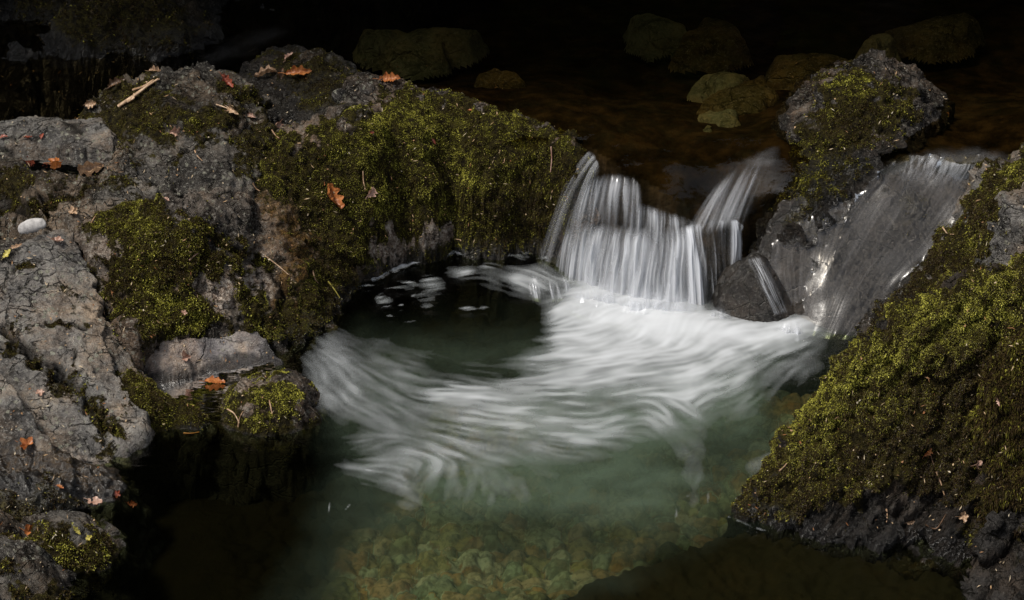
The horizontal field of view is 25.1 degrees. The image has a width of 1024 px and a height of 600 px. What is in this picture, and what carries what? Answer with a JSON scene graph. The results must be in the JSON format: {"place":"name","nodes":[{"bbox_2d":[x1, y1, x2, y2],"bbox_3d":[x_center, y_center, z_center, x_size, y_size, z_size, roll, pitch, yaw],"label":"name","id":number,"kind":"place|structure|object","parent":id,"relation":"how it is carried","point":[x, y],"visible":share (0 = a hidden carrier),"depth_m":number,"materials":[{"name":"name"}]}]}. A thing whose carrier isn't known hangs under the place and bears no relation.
{"place":"outdoors","nodes":[
{"label":"outdoors","id":0,"kind":"place"},
{"bbox_2d":[157,362,275,422],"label":"puddle water","id":1,"kind":"structure","parent":0,"point":[201,395],"depth_m":8.40,"materials":[{"name":"liquid"}]},
{"bbox_2d":[203,375,224,383],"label":"leaf","id":2,"kind":"object","parent":1,"relation":"on","point":[212,379],"visible":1,"depth_m":8.43,"materials":[{"name":"orange plant"}]},
{"bbox_2d":[140,0,1023,599],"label":"stream bed","id":3,"kind":"object","parent":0,"point":[374,520],"visible":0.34,"depth_m":9.01,"materials":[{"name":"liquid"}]},
{"bbox_2d":[0,530,89,599],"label":"rock","id":4,"kind":"object","parent":3,"relation":"on","point":[21,559],"visible":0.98,"depth_m":7.31,"materials":[{"name":"grey stone"}]},
{"bbox_2d":[0,115,117,156],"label":"flat slab","id":5,"kind":"structure","parent":3,"relation":"on","point":[83,137],"depth_m":9.05,"materials":[{"name":"grey stone"}]},
{"bbox_2d":[0,150,129,262],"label":"shelf rock","id":6,"kind":"object","parent":3,"relation":"on","point":[78,191],"visible":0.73,"depth_m":8.74,"materials":[{"name":"grey stone"}]},
{"bbox_2d":[10,243,21,248],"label":"leaf","id":7,"kind":"object","parent":6,"relation":"on","point":[15,246],"visible":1,"depth_m":8.48,"materials":[{"name":"brown plant"}]},
{"bbox_2d":[18,218,45,233],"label":"pebble","id":8,"kind":"object","parent":6,"relation":"on","point":[31,225],"visible":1,"depth_m":8.61,"materials":[{"name":"white stone"}]},
{"bbox_2d":[9,153,111,176],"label":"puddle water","id":9,"kind":"structure","parent":6,"relation":"on","point":[68,164],"depth_m":8.97,"materials":[{"name":"black liquid"}]},
{"bbox_2d":[46,157,62,162],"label":"leaf","id":10,"kind":"object","parent":9,"relation":"on","point":[54,160],"visible":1,"depth_m":8.98,"materials":[{"name":"orange plant"}]},
{"bbox_2d":[67,206,76,213],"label":"leaf","id":11,"kind":"object","parent":6,"relation":"on","point":[72,210],"visible":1,"depth_m":8.63,"materials":[{"name":"beige plant"}]},
{"bbox_2d":[77,161,103,171],"bbox_3d":[-1.654,-0.498,8.926,0.148,0.088,0.061,-4,30,-7],"label":"leaf","id":12,"kind":"object","parent":6,"relation":"on","point":[87,164],"visible":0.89,"depth_m":8.93,"materials":[{"name":"brown plant"}]},
{"bbox_2d":[0,440,165,573],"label":"wet rock","id":13,"kind":"object","parent":3,"relation":"on","point":[138,526],"visible":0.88,"depth_m":7.85,"materials":[{"name":"grey stone"}]},
{"bbox_2d":[0,510,21,536],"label":"corner stone","id":14,"kind":"object","parent":13,"relation":"on","point":[7,519],"visible":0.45,"depth_m":7.60,"materials":[{"name":"grey stone"}]},
{"bbox_2d":[85,496,101,504],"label":"leaf","id":15,"kind":"object","parent":13,"relation":"on","point":[96,500],"visible":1,"depth_m":7.81,"materials":[{"name":"plant"}]},
{"bbox_2d":[114,490,120,497],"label":"leaf","id":16,"kind":"object","parent":13,"relation":"on","point":[116,494],"visible":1,"depth_m":7.84,"materials":[{"name":"plant"}]},
{"bbox_2d":[127,500,136,506],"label":"leaf","id":17,"kind":"object","parent":13,"relation":"on","point":[132,504],"visible":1,"depth_m":7.87,"materials":[{"name":"brown plant"}]},
{"bbox_2d":[0,59,1023,588],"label":"leaf litter","id":18,"kind":"object","parent":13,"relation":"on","point":[378,245],"visible":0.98,"depth_m":8.51,"materials":[{"name":"brown plant"}]},
{"bbox_2d":[0,229,168,512],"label":"grey slab","id":19,"kind":"structure","parent":3,"relation":"on","point":[30,357],"depth_m":8.20,"materials":[{"name":"grey stone"}]},
{"bbox_2d":[1,249,10,259],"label":"leaf","id":20,"kind":"object","parent":19,"relation":"on","point":[7,252],"visible":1,"depth_m":8.45,"materials":[{"name":"yellow plant"}]},
{"bbox_2d":[16,437,32,449],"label":"leaf","id":21,"kind":"object","parent":19,"relation":"on","point":[26,442],"visible":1,"depth_m":7.93,"materials":[{"name":"orange plant"}]},
{"bbox_2d":[34,389,43,395],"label":"leaf","id":22,"kind":"object","parent":19,"relation":"on","point":[40,391],"visible":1,"depth_m":8.13,"materials":[{"name":"beige plant"}]},
{"bbox_2d":[47,236,63,241],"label":"leaf","id":23,"kind":"object","parent":19,"relation":"on","point":[58,238],"visible":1,"depth_m":8.52,"materials":[{"name":"plant"}]},
{"bbox_2d":[18,510,151,599],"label":"moss cap rock","id":24,"kind":"object","parent":3,"relation":"on","point":[115,575],"visible":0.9,"depth_m":7.50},
{"bbox_2d":[19,524,32,534],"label":"leaf","id":25,"kind":"object","parent":24,"relation":"on","point":[28,528],"visible":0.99,"depth_m":7.62,"materials":[{"name":"orange plant"}]},
{"bbox_2d":[72,524,80,534],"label":"leaf","id":26,"kind":"object","parent":24,"relation":"on","point":[76,530],"visible":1,"depth_m":7.45,"materials":[{"name":"yellow plant"}]},
{"bbox_2d":[115,368,220,502],"bbox_3d":[-1.261,0.610,8.343,0.667,0.724,0.456,0,30,0],"label":"moss shelf","id":27,"kind":"object","parent":3,"relation":"on","point":[179,466],"visible":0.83,"depth_m":8.22,"materials":[{"name":"green plant"}]},
{"bbox_2d":[74,187,278,371],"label":"moss block","id":28,"kind":"structure","parent":3,"relation":"on","point":[165,293],"depth_m":8.55,"materials":[{"name":"green plant"}]},
{"bbox_2d":[78,61,281,200],"bbox_3d":[-1.334,-0.481,9.262,1.156,0.882,1.417,0,30,0],"label":"ridge rock","id":29,"kind":"object","parent":3,"relation":"on","point":[238,143],"visible":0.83,"depth_m":8.99,"materials":[{"name":"grey stone"}]},
{"bbox_2d":[85,99,95,108],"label":"leaf","id":30,"kind":"object","parent":29,"relation":"on","point":[91,103],"visible":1,"depth_m":9.35,"materials":[{"name":"beige plant"}]},
{"bbox_2d":[104,77,124,89],"bbox_3d":[-1.595,-0.865,9.240,0.091,0.056,0.035,-5,30,-8],"label":"leaf","id":31,"kind":"object","parent":29,"relation":"on","point":[116,80],"visible":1,"depth_m":9.25,"materials":[{"name":"brown plant"}]},
{"bbox_2d":[117,78,158,106],"bbox_3d":[-1.476,-0.820,9.104,0.173,0.112,0.033,-7,31,-12],"label":"bark strip","id":32,"kind":"object","parent":29,"relation":"on","point":[122,103],"visible":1,"depth_m":9.10,"materials":[{"name":"brown wood"}]},
{"bbox_2d":[132,79,153,90],"bbox_3d":[-1.464,-0.848,9.135,0.092,0.051,0.034,3,30,5],"label":"bark strip","id":33,"kind":"object","parent":29,"relation":"on","point":[137,88],"visible":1,"depth_m":9.13,"materials":[{"name":"beige plant"}]},
{"bbox_2d":[145,65,160,71],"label":"leaf","id":34,"kind":"object","parent":29,"relation":"on","point":[154,68],"visible":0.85,"depth_m":9.26,"materials":[{"name":"brown plant"}]},
{"bbox_2d":[170,126,179,135],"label":"leaf","id":35,"kind":"object","parent":29,"relation":"on","point":[175,131],"visible":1,"depth_m":8.95,"materials":[{"name":"brown plant"}]},
{"bbox_2d":[221,73,232,86],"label":"leaf","id":36,"kind":"object","parent":29,"relation":"on","point":[227,80],"visible":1,"depth_m":9.17,"materials":[{"name":"red plant"}]},
{"bbox_2d":[225,104,238,113],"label":"leaf","id":37,"kind":"object","parent":29,"relation":"on","point":[230,109],"visible":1,"depth_m":9.01,"materials":[{"name":"beige plant"}]},
{"bbox_2d":[144,331,284,384],"bbox_3d":[-1.115,0.354,8.598,0.669,0.544,0.319,-11,32,-18],"label":"bluish ledge","id":38,"kind":"object","parent":3,"relation":"on","point":[163,366],"visible":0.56,"depth_m":8.50,"materials":[{"name":"grey stone"}]},
{"bbox_2d":[182,350,190,360],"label":"leaf","id":39,"kind":"object","parent":38,"relation":"on","point":[186,356],"visible":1,"depth_m":8.45,"materials":[{"name":"brown plant"}]},
{"bbox_2d":[0,0,484,120],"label":"bank rock","id":40,"kind":"object","parent":3,"relation":"on","point":[77,43],"visible":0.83,"depth_m":10.05,"materials":[{"name":"black stone"}]},
{"bbox_2d":[208,368,347,506],"bbox_3d":[-0.879,0.498,8.452,0.586,0.608,0.727,0,30,0],"label":"round boulder","id":41,"kind":"object","parent":3,"relation":"on","point":[292,456],"visible":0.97,"depth_m":8.22,"materials":[{"name":"green plant"}]},
{"bbox_2d":[237,44,361,129],"bbox_3d":[-0.891,-0.697,9.678,0.814,0.665,1.080,-18,35,-28],"label":"back rock","id":42,"kind":"object","parent":3,"relation":"on","point":[300,97],"visible":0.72,"depth_m":9.50,"materials":[{"name":"grey stone"}]},
{"bbox_2d":[254,64,276,76],"bbox_3d":[-1.039,-0.950,9.588,0.128,0.050,0.049,-5,30,-8],"label":"leaf","id":43,"kind":"object","parent":42,"relation":"on","point":[267,69],"visible":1,"depth_m":9.59,"materials":[{"name":"brown plant"}]},
{"bbox_2d":[276,120,282,127],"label":"leaf","id":44,"kind":"object","parent":42,"relation":"on","point":[279,124],"visible":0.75,"depth_m":9.24,"materials":[{"name":"brown plant"}]},
{"bbox_2d":[277,68,283,80],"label":"leaf","id":45,"kind":"object","parent":42,"relation":"on","point":[280,75],"visible":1,"depth_m":9.53,"materials":[{"name":"brown plant"}]},
{"bbox_2d":[280,65,311,74],"bbox_3d":[-0.894,-0.944,9.486,0.146,0.044,0.043,0,30,0],"label":"leaf","id":46,"kind":"object","parent":42,"relation":"on","point":[294,70],"visible":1,"depth_m":9.50,"materials":[{"name":"orange plant"}]},
{"bbox_2d":[352,29,406,71],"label":"sunken stone","id":47,"kind":"object","parent":3,"relation":"on","point":[371,46],"visible":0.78,"depth_m":10.16,"materials":[{"name":"green stone"}]},
{"bbox_2d":[251,71,601,402],"bbox_3d":[-0.525,-0.078,9.366,1.775,1.562,1.235,-20,35,-30],"label":"mossy boulder","id":48,"kind":"object","parent":3,"relation":"on","point":[326,336],"visible":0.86,"depth_m":9.15,"materials":[{"name":"green plant"}]},
{"bbox_2d":[264,255,288,274],"bbox_3d":[-0.896,-0.135,8.773,0.105,0.063,0.010,13,33,21],"label":"twig","id":49,"kind":"object","parent":48,"relation":"on","point":[276,264],"visible":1,"depth_m":8.77,"materials":[{"name":"brown wood"}]},
{"bbox_2d":[324,182,344,208],"bbox_3d":[-0.690,-0.414,8.946,0.056,0.102,0.114,-15,33,-24],"label":"leaf","id":50,"kind":"object","parent":48,"relation":"on","point":[335,198],"visible":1,"depth_m":8.95,"materials":[{"name":"orange plant"}]},
{"bbox_2d":[331,88,345,103],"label":"pebble","id":51,"kind":"object","parent":48,"relation":"on","point":[338,94],"visible":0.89,"depth_m":9.25,"materials":[{"name":"grey stone"}]},
{"bbox_2d":[359,81,373,94],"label":"pebble","id":52,"kind":"object","parent":48,"relation":"on","point":[366,87],"visible":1,"depth_m":9.22,"materials":[{"name":"grey stone"}]},
{"bbox_2d":[366,187,377,197],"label":"leaf","id":53,"kind":"object","parent":48,"relation":"on","point":[372,192],"visible":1,"depth_m":8.99,"materials":[{"name":"brown plant"}]},
{"bbox_2d":[373,71,399,81],"bbox_3d":[-0.507,-0.897,9.285,0.110,0.036,0.040,4,30,7],"label":"leaf","id":54,"kind":"object","parent":48,"relation":"on","point":[392,76],"visible":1,"depth_m":9.29,"materials":[{"name":"orange plant"}]},
{"bbox_2d":[550,146,551,171],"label":"twig","id":55,"kind":"object","parent":48,"relation":"on","point":[551,157],"visible":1,"depth_m":9.16,"materials":[{"name":"brown wood"}]},
{"bbox_2d":[382,27,489,80],"bbox_3d":[-0.370,-1.103,10.153,0.542,0.155,0.347,0,30,0],"label":"sunken stone","id":56,"kind":"object","parent":3,"relation":"on","point":[440,51],"visible":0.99,"depth_m":10.09,"materials":[{"name":"green stone"}]},
{"bbox_2d":[474,68,526,88],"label":"sunken stone","id":57,"kind":"object","parent":3,"relation":"on","point":[505,79],"visible":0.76,"depth_m":9.78,"materials":[{"name":"brown stone"}]},
{"bbox_2d":[622,13,686,62],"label":"sunken stone","id":58,"kind":"object","parent":3,"relation":"on","point":[649,37],"visible":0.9,"depth_m":10.24,"materials":[{"name":"stone"}]},
{"bbox_2d":[703,125,711,132],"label":"sunken stone","id":59,"kind":"object","parent":3,"relation":"on","point":[707,129],"visible":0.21,"depth_m":9.33,"materials":[{"name":"green stone"}]},
{"bbox_2d":[668,17,753,73],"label":"sunken stone","id":60,"kind":"object","parent":3,"relation":"on","point":[709,45],"visible":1,"depth_m":10.11,"materials":[{"name":"brown stone"}]},
{"bbox_2d":[687,72,748,102],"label":"sunken stone","id":61,"kind":"object","parent":3,"relation":"on","point":[709,84],"visible":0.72,"depth_m":9.79,"materials":[{"name":"green stone"}]},
{"bbox_2d":[698,109,740,127],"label":"sunken stone","id":62,"kind":"object","parent":3,"relation":"on","point":[727,118],"visible":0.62,"depth_m":9.44,"materials":[{"name":"green stone"}]},
{"bbox_2d":[696,75,779,115],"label":"sunken stone","id":63,"kind":"object","parent":3,"relation":"on","point":[758,95],"visible":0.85,"depth_m":9.57,"materials":[{"name":"stone"}]},
{"bbox_2d":[697,253,798,391],"bbox_3d":[0.949,0.128,9.072,0.510,0.707,0.606,0,30,0],"label":"wedge stone","id":64,"kind":"object","parent":3,"relation":"on","point":[739,291],"visible":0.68,"depth_m":8.85,"materials":[{"name":"grey stone"}]},
{"bbox_2d":[563,531,962,599],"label":"sunken ledge","id":65,"kind":"object","parent":3,"relation":"on","point":[746,566],"visible":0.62,"depth_m":7.51,"materials":[{"name":"stone"}]},
{"bbox_2d":[765,53,848,90],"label":"sunken stone","id":66,"kind":"object","parent":3,"relation":"on","point":[778,75],"visible":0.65,"depth_m":9.84,"materials":[{"name":"brown stone"}]},
{"bbox_2d":[748,48,954,253],"bbox_3d":[1.376,-0.473,9.439,1.127,1.072,1.486,0,30,0],"label":"upstream boulder","id":67,"kind":"object","parent":3,"relation":"on","point":[825,176],"visible":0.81,"depth_m":9.09,"materials":[{"name":"grey stone"}]},
{"bbox_2d":[721,250,1023,588],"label":"boulder","id":68,"kind":"object","parent":3,"relation":"on","point":[921,332],"visible":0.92,"depth_m":7.60,"materials":[{"name":"green plant"}]},
{"bbox_2d":[922,447,932,458],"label":"leaf","id":69,"kind":"object","parent":68,"relation":"on","point":[929,451],"visible":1,"depth_m":7.59,"materials":[{"name":"brown plant"}]},
{"bbox_2d":[846,142,1023,348],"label":"ridge","id":70,"kind":"structure","parent":68,"relation":"attached to","point":[957,251],"depth_m":8.68,"materials":[{"name":"green plant"}]},
{"bbox_2d":[925,514,945,529],"bbox_3d":[1.393,0.730,7.576,0.068,0.056,0.011,-2,30,-4],"label":"twig","id":71,"kind":"object","parent":68,"relation":"on","point":[938,525],"visible":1,"depth_m":7.58,"materials":[{"name":"brown wood"}]},
{"bbox_2d":[955,511,968,521],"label":"leaf","id":72,"kind":"object","parent":68,"relation":"on","point":[963,516],"visible":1,"depth_m":7.55,"materials":[{"name":"beige plant"}]},
{"bbox_2d":[973,460,982,468],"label":"leaf","id":73,"kind":"object","parent":68,"relation":"on","point":[980,462],"visible":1,"depth_m":7.55,"materials":[{"name":"plant"}]},
{"bbox_2d":[751,152,994,396],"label":"wet slab","id":74,"kind":"structure","parent":3,"relation":"on","point":[881,240],"depth_m":8.90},
{"bbox_2d":[758,154,981,338],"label":"cascade","id":75,"kind":"object","parent":74,"relation":"on","point":[960,166],"visible":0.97,"depth_m":9.01,"materials":[{"name":"liquid"}]},
{"bbox_2d":[854,33,901,61],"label":"sunken stone","id":76,"kind":"object","parent":3,"relation":"on","point":[885,42],"visible":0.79,"depth_m":10.13,"materials":[{"name":"stone"}]},
{"bbox_2d":[886,551,942,580],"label":"sunken stone","id":77,"kind":"object","parent":3,"relation":"on","point":[920,567],"visible":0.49,"depth_m":7.52,"materials":[{"name":"green stone"}]},
{"bbox_2d":[885,13,985,64],"bbox_3d":[1.887,-1.175,10.278,0.548,0.162,0.275,-12,32,-20],"label":"sunken stone","id":78,"kind":"object","parent":3,"relation":"on","point":[949,38],"visible":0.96,"depth_m":10.22,"materials":[{"name":"stone"}]},
{"bbox_2d":[959,537,1023,599],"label":"slate rock","id":79,"kind":"object","parent":3,"relation":"on","point":[1011,567],"visible":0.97,"depth_m":7.33,"materials":[{"name":"grey stone"}]},
{"bbox_2d":[964,509,1018,581],"bbox_3d":[1.548,0.866,7.492,0.246,0.391,0.190,0,30,0],"label":"slate splinter","id":80,"kind":"object","parent":79,"relation":"on","point":[993,539],"visible":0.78,"depth_m":7.43,"materials":[{"name":"grey stone"}]},
{"bbox_2d":[964,328,1023,541],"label":"hanging moss rock","id":81,"kind":"object","parent":3,"relation":"on","point":[1000,380],"visible":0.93,"depth_m":7.47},
{"bbox_2d":[413,347,765,519],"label":"pool water","id":82,"kind":"structure","parent":0,"point":[631,439],"depth_m":8.07,"materials":[{"name":"liquid"}]},
{"bbox_2d":[372,251,814,441],"bbox_3d":[0.219,0.265,8.484,2.019,0.033,1.949,0,30,0],"label":"foam","id":83,"kind":"object","parent":82,"relation":"on","point":[595,330],"visible":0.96,"depth_m":8.68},
{"bbox_2d":[534,184,799,343],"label":"waterfall","id":84,"kind":"structure","parent":82,"relation":"on","point":[587,265],"depth_m":8.93,"materials":[{"name":"liquid"}]}
]}

